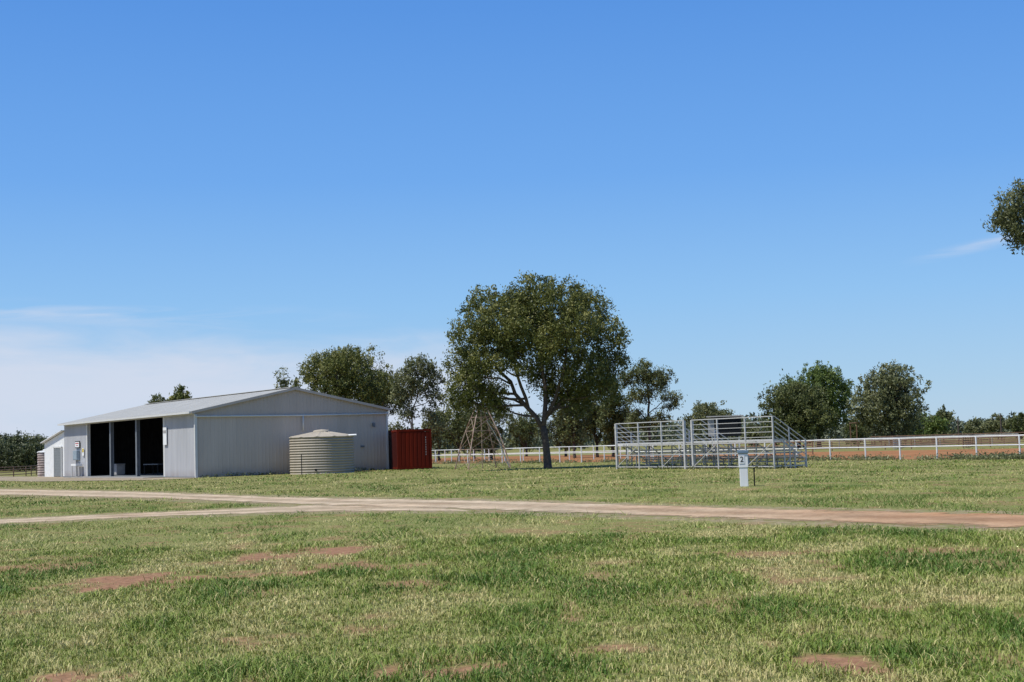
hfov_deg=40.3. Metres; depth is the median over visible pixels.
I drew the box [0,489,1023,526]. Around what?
gravel track
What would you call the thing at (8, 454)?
paddock tree
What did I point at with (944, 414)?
tree
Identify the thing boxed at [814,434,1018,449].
cattle yard fence
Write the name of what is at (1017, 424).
tree
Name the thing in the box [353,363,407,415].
gum tree
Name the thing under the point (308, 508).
gravel side track
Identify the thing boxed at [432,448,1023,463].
arena ground
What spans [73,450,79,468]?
meter box
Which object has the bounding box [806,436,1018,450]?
fence
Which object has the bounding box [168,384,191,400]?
sparse tree
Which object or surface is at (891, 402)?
shade tree
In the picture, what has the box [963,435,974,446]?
cattle yard fence
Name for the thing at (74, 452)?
door
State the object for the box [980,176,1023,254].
drooping gum tree
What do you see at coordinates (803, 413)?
shade tree
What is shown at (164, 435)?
notice board
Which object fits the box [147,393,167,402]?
sparse tree
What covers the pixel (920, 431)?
tree
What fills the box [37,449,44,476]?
rain tank
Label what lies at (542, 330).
eucalyptus tree
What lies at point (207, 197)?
sky
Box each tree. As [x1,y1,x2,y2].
[0,430,32,470]
[0,438,14,470]
[0,441,33,470]
[14,439,43,470]
[20,431,46,443]
[27,434,48,445]
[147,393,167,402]
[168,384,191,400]
[273,367,302,388]
[291,343,393,404]
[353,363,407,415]
[387,352,447,439]
[420,407,450,460]
[428,395,486,459]
[438,270,634,468]
[453,408,496,458]
[456,401,513,459]
[501,410,541,455]
[536,411,587,456]
[549,386,597,457]
[577,396,616,456]
[593,387,628,456]
[618,357,687,455]
[618,410,642,448]
[679,400,741,447]
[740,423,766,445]
[754,378,839,447]
[773,360,858,446]
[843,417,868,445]
[845,359,933,444]
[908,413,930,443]
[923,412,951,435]
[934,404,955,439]
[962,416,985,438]
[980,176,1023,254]
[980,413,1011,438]
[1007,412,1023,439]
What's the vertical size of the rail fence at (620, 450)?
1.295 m
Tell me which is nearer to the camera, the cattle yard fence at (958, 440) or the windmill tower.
the windmill tower
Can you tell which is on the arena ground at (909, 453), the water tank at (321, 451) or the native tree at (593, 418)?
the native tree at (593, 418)
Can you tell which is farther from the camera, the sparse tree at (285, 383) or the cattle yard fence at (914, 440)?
the sparse tree at (285, 383)
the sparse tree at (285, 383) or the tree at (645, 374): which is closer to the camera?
the tree at (645, 374)
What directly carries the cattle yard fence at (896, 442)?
on the ground at (634, 523)
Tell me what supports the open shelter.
on the ground at (634, 523)
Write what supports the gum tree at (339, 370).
on the ground at (634, 523)
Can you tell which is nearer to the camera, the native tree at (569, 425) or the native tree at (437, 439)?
the native tree at (569, 425)
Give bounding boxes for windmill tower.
[455,405,510,469]
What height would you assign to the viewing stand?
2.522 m
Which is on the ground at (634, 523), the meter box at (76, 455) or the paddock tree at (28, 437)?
the paddock tree at (28, 437)
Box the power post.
[737,450,748,486]
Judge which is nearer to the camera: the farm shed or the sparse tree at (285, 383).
the farm shed
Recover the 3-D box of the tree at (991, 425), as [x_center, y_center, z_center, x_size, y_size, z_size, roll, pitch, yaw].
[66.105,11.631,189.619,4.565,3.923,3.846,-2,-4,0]
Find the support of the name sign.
attached to the farm shed
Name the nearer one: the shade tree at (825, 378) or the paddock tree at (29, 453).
the shade tree at (825, 378)
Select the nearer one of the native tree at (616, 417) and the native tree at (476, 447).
the native tree at (616, 417)
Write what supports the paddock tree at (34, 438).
on the ground at (634, 523)
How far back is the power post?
44.38 m
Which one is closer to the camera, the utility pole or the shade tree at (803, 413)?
the shade tree at (803, 413)
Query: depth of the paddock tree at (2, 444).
186.94 m
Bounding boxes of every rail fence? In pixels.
[432,435,1023,463]
[432,444,714,461]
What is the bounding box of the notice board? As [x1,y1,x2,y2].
[163,427,166,444]
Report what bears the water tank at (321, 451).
on the ground at (634, 523)
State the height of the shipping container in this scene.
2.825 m
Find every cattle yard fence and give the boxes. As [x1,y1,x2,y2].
[0,465,37,476]
[713,441,813,455]
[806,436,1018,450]
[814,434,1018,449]
[871,432,1023,444]
[893,437,901,448]
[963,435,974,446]
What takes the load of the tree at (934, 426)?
on the ground at (634, 523)
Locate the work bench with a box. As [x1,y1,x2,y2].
[143,464,161,474]
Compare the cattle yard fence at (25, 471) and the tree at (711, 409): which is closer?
the cattle yard fence at (25, 471)
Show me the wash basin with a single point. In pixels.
(72, 465)
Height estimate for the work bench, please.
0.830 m
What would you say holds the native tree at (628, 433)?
on the arena ground at (909, 453)
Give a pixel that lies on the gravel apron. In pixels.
(8, 478)
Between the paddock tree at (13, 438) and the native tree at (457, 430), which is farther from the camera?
the paddock tree at (13, 438)
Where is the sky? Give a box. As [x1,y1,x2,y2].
[0,0,1023,440]
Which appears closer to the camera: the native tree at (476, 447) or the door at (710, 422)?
the door at (710, 422)
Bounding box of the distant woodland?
[394,410,1021,452]
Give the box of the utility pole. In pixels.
[1000,414,1001,433]
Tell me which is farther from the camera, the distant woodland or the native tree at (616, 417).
the distant woodland
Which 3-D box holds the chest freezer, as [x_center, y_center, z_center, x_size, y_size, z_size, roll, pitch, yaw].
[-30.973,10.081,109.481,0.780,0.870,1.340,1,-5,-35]
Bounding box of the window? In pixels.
[718,420,737,427]
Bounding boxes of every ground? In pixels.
[0,433,1023,681]
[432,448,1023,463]
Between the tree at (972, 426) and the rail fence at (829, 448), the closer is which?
the rail fence at (829, 448)
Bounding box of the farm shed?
[41,387,391,477]
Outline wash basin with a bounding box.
[71,464,81,476]
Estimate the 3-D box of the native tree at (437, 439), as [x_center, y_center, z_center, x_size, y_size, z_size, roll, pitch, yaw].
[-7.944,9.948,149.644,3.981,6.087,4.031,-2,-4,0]
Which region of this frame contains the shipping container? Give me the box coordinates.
[388,429,431,469]
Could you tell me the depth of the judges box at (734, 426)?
79.20 m
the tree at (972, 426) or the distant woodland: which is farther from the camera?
the distant woodland
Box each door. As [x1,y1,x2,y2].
[54,448,60,475]
[73,451,76,459]
[708,420,713,435]
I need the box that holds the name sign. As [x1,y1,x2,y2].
[75,441,79,447]
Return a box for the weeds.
[200,450,1023,476]
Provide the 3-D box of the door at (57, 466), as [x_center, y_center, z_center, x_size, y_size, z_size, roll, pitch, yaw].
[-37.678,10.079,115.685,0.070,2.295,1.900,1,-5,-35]
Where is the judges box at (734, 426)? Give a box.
[706,415,743,455]
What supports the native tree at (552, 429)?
on the arena ground at (909, 453)
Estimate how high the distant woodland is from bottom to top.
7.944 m
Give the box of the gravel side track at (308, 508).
[0,505,475,523]
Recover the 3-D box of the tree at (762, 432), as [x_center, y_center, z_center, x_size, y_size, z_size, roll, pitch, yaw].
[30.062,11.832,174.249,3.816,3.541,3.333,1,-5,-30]
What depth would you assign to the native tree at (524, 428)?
164.38 m
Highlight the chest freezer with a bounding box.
[114,464,124,474]
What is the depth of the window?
79.17 m
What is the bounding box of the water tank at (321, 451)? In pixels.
[289,429,356,473]
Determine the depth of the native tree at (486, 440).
138.94 m
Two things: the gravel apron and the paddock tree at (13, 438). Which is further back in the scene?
the paddock tree at (13, 438)
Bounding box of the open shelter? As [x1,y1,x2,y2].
[850,422,898,446]
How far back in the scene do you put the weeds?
78.71 m
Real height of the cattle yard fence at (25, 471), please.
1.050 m
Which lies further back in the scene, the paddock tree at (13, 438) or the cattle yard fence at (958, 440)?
the paddock tree at (13, 438)
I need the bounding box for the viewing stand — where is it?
[614,416,806,468]
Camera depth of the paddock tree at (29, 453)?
182.26 m
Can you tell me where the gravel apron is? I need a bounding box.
[0,476,201,480]

